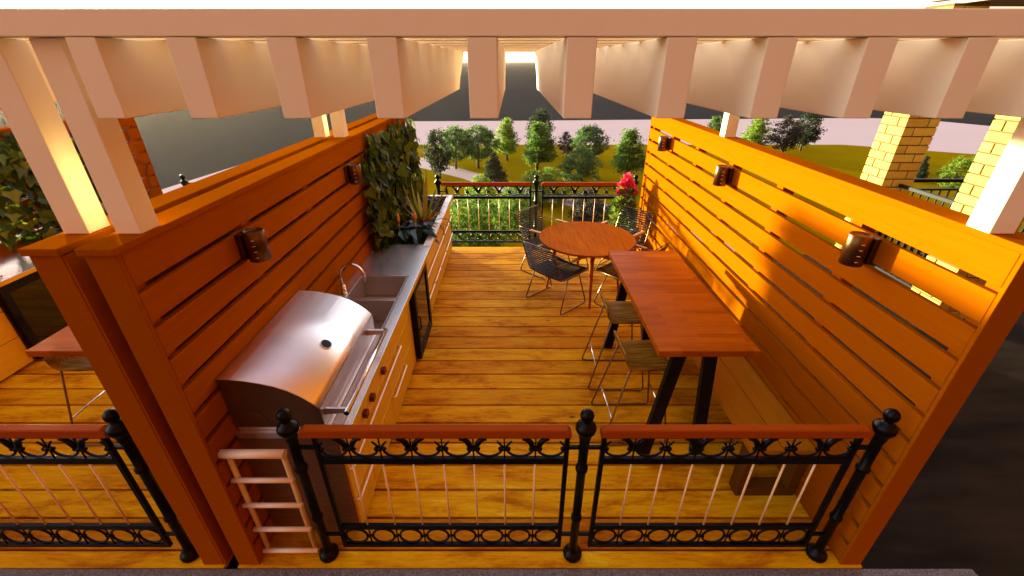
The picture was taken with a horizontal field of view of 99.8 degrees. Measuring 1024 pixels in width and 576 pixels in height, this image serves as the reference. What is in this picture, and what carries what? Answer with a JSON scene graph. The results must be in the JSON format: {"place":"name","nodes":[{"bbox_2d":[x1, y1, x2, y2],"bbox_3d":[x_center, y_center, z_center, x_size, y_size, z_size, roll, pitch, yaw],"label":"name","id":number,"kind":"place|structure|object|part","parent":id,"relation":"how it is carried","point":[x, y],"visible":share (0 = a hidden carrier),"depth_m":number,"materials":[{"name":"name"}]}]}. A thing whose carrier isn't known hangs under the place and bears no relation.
{"place":"outdoors","nodes":[
{"label":"outdoors","id":0,"kind":"place"},
{"bbox_2d":[0,118,990,242],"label":"pale plaza","id":1,"kind":"structure","parent":0,"point":[951,137],"depth_m":110.84,"materials":[{"name":"grey concrete"}]},
{"bbox_2d":[0,62,995,235],"bbox_3d":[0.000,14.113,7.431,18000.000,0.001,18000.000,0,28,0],"label":"ground","id":2,"kind":"structure","parent":0,"point":[177,144],"depth_m":128.56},
{"bbox_2d":[0,0,1023,61],"label":"sky","id":3,"kind":"structure","parent":0,"point":[510,56],"materials":[{"name":"white"}]},
{"bbox_2d":[418,158,751,251],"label":"park path","id":4,"kind":"structure","parent":0,"point":[462,173],"depth_m":67.12,"materials":[{"name":"grey concrete"}]},
{"bbox_2d":[415,145,1023,253],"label":"lawn","id":5,"kind":"structure","parent":0,"point":[850,159],"depth_m":69.03,"materials":[{"name":"green plant"}]},
{"bbox_2d":[420,127,454,178],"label":"oval tree","id":6,"kind":"object","parent":5,"relation":"on","point":[435,155],"visible":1,"depth_m":62.37,"materials":[{"name":"green plant"}]},
{"bbox_2d":[439,124,472,168],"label":"round tree","id":7,"kind":"object","parent":5,"relation":"on","point":[457,134],"visible":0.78,"depth_m":67.69,"materials":[{"name":"green plant"}]},
{"bbox_2d":[458,123,500,167],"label":"round tree","id":8,"kind":"object","parent":5,"relation":"on","point":[484,136],"visible":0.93,"depth_m":68.25,"materials":[{"name":"green plant"}]},
{"bbox_2d":[464,173,496,207],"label":"round bush","id":9,"kind":"object","parent":5,"relation":"on","point":[483,179],"visible":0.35,"depth_m":51.45,"materials":[{"name":"green plant"}]},
{"bbox_2d":[450,189,518,246],"bbox_3d":[-3.470,-6.111,39.760,8.977,5.710,7.446,-5,28,-10],"label":"round bush","id":10,"kind":"object","parent":5,"relation":"on","point":[465,223],"visible":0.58,"depth_m":38.48,"materials":[{"name":"green plant"}]},
{"bbox_2d":[481,152,508,181],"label":"conifer","id":11,"kind":"object","parent":5,"relation":"on","point":[497,172],"visible":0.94,"depth_m":60.36,"materials":[{"name":"green plant"}]},
{"bbox_2d":[492,117,521,160],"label":"broad tree","id":12,"kind":"object","parent":5,"relation":"on","point":[507,144],"visible":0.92,"depth_m":73.99,"materials":[{"name":"green plant"}]},
{"bbox_2d":[491,187,538,235],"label":"round bush","id":13,"kind":"object","parent":5,"relation":"on","point":[514,208],"visible":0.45,"depth_m":43.39,"materials":[{"name":"green plant"}]},
{"bbox_2d":[520,121,559,171],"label":"broad tree","id":14,"kind":"object","parent":5,"relation":"on","point":[538,152],"visible":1,"depth_m":66.16,"materials":[{"name":"green plant"}]},
{"bbox_2d":[524,108,557,140],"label":"oval tree","id":15,"kind":"object","parent":5,"relation":"on","point":[544,117],"visible":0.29,"depth_m":77.87,"materials":[{"name":"green plant"}]},
{"bbox_2d":[513,167,571,205],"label":"round bush","id":16,"kind":"object","parent":5,"relation":"on","point":[551,175],"visible":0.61,"depth_m":52.17,"materials":[{"name":"green plant"}]},
{"bbox_2d":[557,132,575,156],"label":"oval tree","id":17,"kind":"object","parent":5,"relation":"on","point":[568,148],"visible":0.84,"depth_m":77.87,"materials":[{"name":"green plant"}]},
{"bbox_2d":[557,146,602,181],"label":"round bush","id":18,"kind":"object","parent":5,"relation":"on","point":[570,162],"visible":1,"depth_m":62.21,"materials":[{"name":"green plant"}]},
{"bbox_2d":[566,187,611,222],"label":"round bush","id":19,"kind":"object","parent":5,"relation":"on","point":[588,211],"visible":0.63,"depth_m":41.95,"materials":[{"name":"green plant"}]},
{"bbox_2d":[570,123,614,158],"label":"round tree","id":20,"kind":"object","parent":5,"relation":"on","point":[587,134],"visible":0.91,"depth_m":70.39,"materials":[{"name":"green plant"}]},
{"bbox_2d":[599,202,637,227],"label":"round bush","id":21,"kind":"object","parent":5,"relation":"on","point":[607,213],"visible":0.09,"depth_m":41.67,"materials":[{"name":"green plant"}]},
{"bbox_2d":[608,127,648,175],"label":"broad tree","id":22,"kind":"object","parent":5,"relation":"on","point":[629,151],"visible":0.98,"depth_m":60.81,"materials":[{"name":"green plant"}]},
{"bbox_2d":[708,116,722,130],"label":"broad tree","id":23,"kind":"object","parent":5,"relation":"on","point":[717,121],"visible":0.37,"depth_m":82.97,"materials":[{"name":"green plant"}]},
{"bbox_2d":[740,118,774,145],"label":"broad tree","id":24,"kind":"object","parent":5,"relation":"on","point":[755,134],"visible":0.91,"depth_m":81.34,"materials":[{"name":"green plant"}]},
{"bbox_2d":[766,114,806,152],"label":"oval tree","id":25,"kind":"object","parent":5,"relation":"on","point":[790,138],"visible":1,"depth_m":79.39,"materials":[{"name":"green plant"}]},
{"bbox_2d":[793,112,827,150],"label":"oval tree","id":26,"kind":"object","parent":5,"relation":"on","point":[814,132],"visible":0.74,"depth_m":82.29,"materials":[{"name":"green plant"}]},
{"bbox_2d":[915,155,930,178],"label":"conifer","id":27,"kind":"object","parent":5,"relation":"on","point":[923,172],"visible":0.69,"depth_m":62.15,"materials":[{"name":"green plant"}]},
{"bbox_2d":[933,155,974,187],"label":"round bush","id":28,"kind":"object","parent":5,"relation":"on","point":[952,167],"visible":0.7,"depth_m":59.64,"materials":[{"name":"green plant"}]},
{"bbox_2d":[962,151,978,173],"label":"broad tree","id":29,"kind":"object","parent":5,"relation":"on","point":[974,156],"visible":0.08,"depth_m":61.54,"materials":[{"name":"green plant"}]},
{"bbox_2d":[685,254,1023,575],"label":"roof terrace","id":30,"kind":"structure","parent":0,"point":[961,505],"depth_m":3.21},
{"bbox_2d":[226,555,238,568],"bbox_3d":[-3.555,0.578,4.794,3.680,0.126,4.965,0,28,0],"label":"deck frame","id":31,"kind":"object","parent":30,"relation":"on","point":[233,563],"visible":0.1,"depth_m":2.65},
{"bbox_2d":[0,357,233,568],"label":"deck floor","id":32,"kind":"structure","parent":31,"relation":"on","point":[32,393],"depth_m":3.02,"materials":[{"name":"brown wood"}]},
{"bbox_2d":[0,250,36,380],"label":"kitchen counter","id":33,"kind":"object","parent":32,"relation":"on","point":[14,346],"visible":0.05,"depth_m":4.09,"materials":[{"name":"metal"}]},
{"bbox_2d":[38,227,62,235],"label":"lily plant","id":34,"kind":"object","parent":33,"relation":"in","point":[55,233],"visible":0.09,"depth_m":4.77,"materials":[{"name":"green plant"}]},
{"bbox_2d":[0,271,67,358],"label":"bottle fridge","id":35,"kind":"object","parent":32,"relation":"on","point":[28,303],"visible":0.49,"depth_m":4.21,"materials":[{"name":"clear glass"}]},
{"bbox_3d":[-4.684,0.207,4.384,0.079,0.790,0.645,0,28,0],"label":"door","id":36,"kind":"part","parent":35,"relation":"part of","materials":[{"name":"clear glass"}]},
{"bbox_2d":[25,326,85,356],"bbox_3d":[-2.805,0.464,3.736,0.654,1.002,1.660,0,28,0],"label":"bar table","id":37,"kind":"object","parent":32,"relation":"on","point":[63,342],"visible":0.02,"depth_m":2.81,"materials":[{"name":"brown wood"}]},
{"bbox_2d":[0,117,162,255],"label":"slatted wall","id":38,"kind":"structure","parent":32,"relation":"on","point":[137,147],"depth_m":6.03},
{"bbox_2d":[0,127,150,252],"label":"climbing ivy","id":39,"kind":"object","parent":38,"relation":"attached to","point":[15,169],"visible":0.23,"depth_m":4.52,"materials":[{"name":"green plant"}]},
{"bbox_2d":[0,37,329,233],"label":"pergola","id":40,"kind":"object","parent":38,"relation":"on","point":[30,112],"visible":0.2,"depth_m":1.61,"materials":[{"name":"white paint"}]},
{"bbox_2d":[43,357,119,445],"bbox_3d":[-3.139,0.760,3.367,0.503,0.815,0.459,-1,28,-2],"label":"bar stool","id":41,"kind":"object","parent":32,"relation":"on","point":[61,364],"visible":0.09,"depth_m":3.12,"materials":[{"name":"brown wood"}]},
{"bbox_2d":[0,408,198,563],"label":"iron railing","id":42,"kind":"object","parent":32,"relation":"on","point":[115,428],"visible":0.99,"depth_m":2.30,"materials":[{"name":"metal"}]},
{"bbox_2d":[180,174,192,185],"bbox_3d":[-3.413,-1.163,6.643,3.057,1.168,0.112,0,28,0],"label":"iron railing","id":43,"kind":"object","parent":32,"relation":"on","point":[183,182],"visible":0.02,"depth_m":6.39,"materials":[{"name":"metal"}]},
{"bbox_2d":[18,113,377,564],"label":"slatted wall","id":44,"kind":"structure","parent":32,"relation":"on","point":[65,272],"depth_m":2.05,"materials":[{"name":"brown wood"}]},
{"bbox_2d":[0,569,977,575],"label":"granite kerb","id":45,"kind":"structure","parent":30,"relation":"on","point":[487,572],"depth_m":2.53,"materials":[{"name":"grey stone"}]},
{"bbox_2d":[835,3,989,266],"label":"brick column","id":46,"kind":"structure","parent":30,"relation":"on","point":[899,149],"depth_m":5.88,"materials":[{"name":"beige brick"}]},
{"bbox_2d":[870,184,954,287],"bbox_3d":[5.400,-0.680,5.824,0.045,1.208,1.048,0,28,0],"label":"iron balustrade","id":47,"kind":"object","parent":46,"relation":"attached to","point":[929,194],"visible":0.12,"depth_m":5.83,"materials":[{"name":"black metal"}]},
{"bbox_2d":[892,179,1023,255],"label":"iron balustrade","id":48,"kind":"object","parent":46,"relation":"attached to","point":[941,189],"visible":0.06,"depth_m":6.29,"materials":[{"name":"black metal"}]},
{"bbox_2d":[932,0,1023,6],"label":"house roof","id":49,"kind":"structure","parent":46,"relation":"on","point":[1006,3],"depth_m":5.09,"materials":[{"name":"white"}]},
{"bbox_2d":[911,115,1023,318],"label":"brick column","id":50,"kind":"structure","parent":30,"relation":"on","point":[999,134],"depth_m":4.77,"materials":[{"name":"beige brick"}]},
{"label":"deck frame","id":51,"kind":"structure","parent":30,"relation":"on","visible":0},
{"bbox_2d":[238,247,861,568],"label":"deck floor","id":52,"kind":"structure","parent":51,"relation":"on","point":[501,348],"depth_m":3.30,"materials":[{"name":"brown wood"}]},
{"bbox_2d":[74,118,409,564],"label":"slatted wall","id":53,"kind":"structure","parent":52,"relation":"on","point":[124,268],"depth_m":2.26,"materials":[{"name":"brown wood"}]},
{"bbox_2d":[234,227,271,262],"bbox_3d":[-1.430,-0.238,2.393,0.138,0.172,0.114,0,28,0],"label":"wall lamp","id":54,"kind":"object","parent":53,"relation":"attached to","point":[252,244],"visible":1,"depth_m":2.36,"materials":[{"name":"brown metal"}]},
{"bbox_2d":[343,163,362,184],"bbox_3d":[-1.430,-1.031,3.898,0.138,0.172,0.114,0,28,0],"label":"wall lamp","id":55,"kind":"object","parent":53,"relation":"attached to","point":[353,173],"visible":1,"depth_m":3.86,"materials":[{"name":"brown metal"}]},
{"bbox_2d":[359,118,429,251],"bbox_3d":[-1.343,-1.299,5.280,0.390,1.364,2.417,0,28,0],"label":"climbing ivy","id":56,"kind":"object","parent":53,"relation":"attached to","point":[393,159],"visible":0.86,"depth_m":4.70,"materials":[{"name":"green plant"}]},
{"bbox_2d":[0,8,1023,233],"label":"pergola","id":57,"kind":"object","parent":53,"relation":"on","point":[104,69],"visible":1,"depth_m":1.48,"materials":[{"name":"white paint"}]},
{"bbox_2d":[217,449,319,554],"bbox_3d":[-1.329,1.222,2.409,0.330,0.892,0.054,0,28,0],"label":"towel ladder","id":58,"kind":"object","parent":52,"relation":"on","point":[229,455],"visible":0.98,"depth_m":2.38,"materials":[{"name":"beige wood"}]},
{"bbox_2d":[235,195,452,529],"bbox_3d":[-1.190,-0.057,4.524,0.616,1.146,4.670,0,28,0],"label":"kitchen counter","id":59,"kind":"object","parent":52,"relation":"on","point":[380,285],"visible":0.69,"depth_m":3.23,"materials":[{"name":"metal"}]},
{"bbox_2d":[216,290,387,429],"bbox_3d":[-1.180,0.505,2.728,0.620,0.604,0.954,0,28,0],"label":"barbecue grill","id":60,"kind":"object","parent":59,"relation":"in","point":[305,357],"visible":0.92,"depth_m":2.44,"materials":[{"name":"silver metal"}]},
{"bbox_2d":[389,213,424,244],"bbox_3d":[-1.268,-0.659,4.905,0.512,0.413,0.538,15,31,26],"label":"lily plant","id":61,"kind":"object","parent":59,"relation":"in","point":[393,241],"visible":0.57,"depth_m":4.78,"materials":[{"name":"green plant"}]},
{"bbox_2d":[399,215,426,240],"bbox_3d":[-1.210,-0.721,5.147,0.519,0.204,0.748,0,28,0],"label":"purple leaf plant","id":62,"kind":"object","parent":59,"relation":"in","point":[407,224],"visible":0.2,"depth_m":5.24,"materials":[{"name":"purple plant"}]},
{"bbox_2d":[391,212,439,244],"bbox_3d":[-1.079,-0.671,4.923,0.532,0.410,0.534,21,34,34],"label":"lily plant","id":63,"kind":"object","parent":59,"relation":"in","point":[416,234],"visible":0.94,"depth_m":4.85,"materials":[{"name":"green plant"}]},
{"bbox_2d":[396,168,453,237],"bbox_3d":[-1.148,-0.990,5.363,0.809,1.080,0.789,0,28,0],"label":"strap leaf plant","id":64,"kind":"object","parent":59,"relation":"in","point":[420,211],"visible":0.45,"depth_m":5.35,"materials":[{"name":"green plant"}]},
{"bbox_2d":[421,197,444,220],"bbox_3d":[-1.125,-1.109,5.896,0.435,0.194,0.862,0,28,0],"label":"purple leaf plant","id":65,"kind":"object","parent":59,"relation":"on","point":[439,204],"visible":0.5,"depth_m":5.94,"materials":[{"name":"purple plant"}]},
{"bbox_2d":[410,263,431,358],"bbox_3d":[-1.177,0.207,4.386,0.625,0.803,0.648,0,28,0],"label":"bottle fridge","id":66,"kind":"object","parent":52,"relation":"on","point":[420,306],"visible":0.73,"depth_m":4.31,"materials":[{"name":"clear glass"}]},
{"bbox_3d":[-0.905,0.207,4.384,0.079,0.790,0.645,0,28,0],"label":"door","id":67,"kind":"part","parent":66,"relation":"part of","materials":[{"name":"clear glass"}]},
{"bbox_2d":[434,174,638,242],"bbox_3d":[0.367,-1.163,6.643,3.057,1.168,0.112,0,28,0],"label":"iron railing","id":68,"kind":"object","parent":52,"relation":"on","point":[516,185],"visible":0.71,"depth_m":6.51,"materials":[{"name":"metal"}]},
{"bbox_2d":[517,205,569,278],"bbox_3d":[0.442,-0.663,6.051,0.647,0.828,0.614,23,35,36],"label":"slatted armchair","id":69,"kind":"object","parent":52,"relation":"on","point":[536,241],"visible":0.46,"depth_m":6.06,"materials":[{"name":"brown metal"}]},
{"bbox_2d":[523,241,588,314],"bbox_3d":[0.498,-0.189,5.151,0.647,0.828,0.614,-23,36,-37],"label":"slatted armchair","id":70,"kind":"object","parent":52,"relation":"on","point":[550,268],"visible":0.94,"depth_m":5.00,"materials":[{"name":"brown metal"}]},
{"bbox_2d":[539,221,635,308],"bbox_3d":[0.920,-0.298,5.460,1.170,0.744,1.170,0,28,0],"label":"round table","id":71,"kind":"object","parent":52,"relation":"on","point":[590,240],"visible":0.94,"depth_m":5.21,"materials":[{"name":"brown wood"}]},
{"bbox_2d":[276,408,900,563],"bbox_3d":[0.367,1.101,2.343,3.057,1.168,0.112,0,28,0],"label":"iron railing","id":72,"kind":"object","parent":52,"relation":"on","point":[885,428],"visible":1,"depth_m":2.22,"materials":[{"name":"metal"}]},
{"bbox_2d":[582,292,643,390],"bbox_3d":[0.941,0.469,3.920,0.503,0.815,0.459,0,28,1],"label":"bar stool","id":73,"kind":"object","parent":52,"relation":"on","point":[621,312],"visible":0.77,"depth_m":3.82,"materials":[{"name":"brown wood"}]},
{"bbox_2d":[594,206,653,267],"bbox_3d":[1.546,-0.636,6.000,0.614,0.828,0.647,25,37,39],"label":"slatted armchair","id":74,"kind":"object","parent":52,"relation":"on","point":[637,234],"visible":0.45,"depth_m":6.02,"materials":[{"name":"brown metal"}]},
{"bbox_2d":[591,330,667,445],"bbox_3d":[0.941,0.760,3.367,0.503,0.815,0.459,-1,28,-2],"label":"bar stool","id":75,"kind":"object","parent":52,"relation":"on","point":[640,355],"visible":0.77,"depth_m":3.25,"materials":[{"name":"brown wood"}]},
{"bbox_2d":[622,225,639,250],"bbox_3d":[1.660,-0.690,6.553,0.379,0.415,0.379,-14,31,-25],"label":"wooden planter","id":76,"kind":"object","parent":52,"relation":"on","point":[636,238],"visible":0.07,"depth_m":6.42,"materials":[{"name":"brown wood"}]},
{"bbox_2d":[608,172,638,230],"bbox_3d":[1.630,-1.257,6.260,0.439,0.853,0.443,0,28,0],"label":"pink flower","id":77,"kind":"object","parent":76,"relation":"in","point":[627,198],"visible":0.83,"depth_m":6.17,"materials":[{"name":"green plant"}]},
{"bbox_2d":[594,243,668,307],"bbox_3d":[1.416,-0.175,5.123,0.614,0.828,0.647,-25,37,-39],"label":"slatted armchair","id":78,"kind":"object","parent":52,"relation":"on","point":[608,267],"visible":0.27,"depth_m":5.13,"materials":[{"name":"brown metal"}]},
{"bbox_2d":[604,251,760,454],"bbox_3d":[1.275,0.465,3.737,0.654,1.005,1.660,0,28,0],"label":"bar table","id":79,"kind":"object","parent":52,"relation":"on","point":[682,313],"visible":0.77,"depth_m":3.13,"materials":[{"name":"brown wood"}]},
{"bbox_2d":[692,357,815,495],"bbox_3d":[1.736,0.816,3.645,0.413,0.460,1.810,0,28,0],"label":"wooden bench","id":80,"kind":"object","parent":52,"relation":"on","point":[743,393],"visible":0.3,"depth_m":3.02,"materials":[{"name":"brown wood"}]},
{"bbox_2d":[636,117,1023,564],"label":"slatted wall","id":81,"kind":"structure","parent":52,"relation":"on","point":[992,309],"depth_m":2.56,"materials":[{"name":"orange wood"}]},
{"bbox_2d":[657,136,671,151],"bbox_3d":[1.880,-1.785,5.331,0.138,0.172,0.114,0,28,0],"label":"wall lamp","id":82,"kind":"object","parent":81,"relation":"attached to","point":[664,143],"visible":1,"depth_m":5.30,"materials":[{"name":"brown metal"}]},
{"bbox_2d":[712,165,733,186],"bbox_3d":[1.880,-1.003,3.845,0.138,0.172,0.114,0,28,0],"label":"wall lamp","id":83,"kind":"object","parent":81,"relation":"attached to","point":[723,175],"visible":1,"depth_m":3.81,"materials":[{"name":"brown metal"}]},
{"bbox_2d":[838,231,881,267],"bbox_3d":[1.880,-0.211,2.340,0.138,0.172,0.114,0,28,0],"label":"wall lamp","id":84,"kind":"object","parent":81,"relation":"attached to","point":[860,249],"visible":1,"depth_m":2.31,"materials":[{"name":"brown metal"}]}
]}

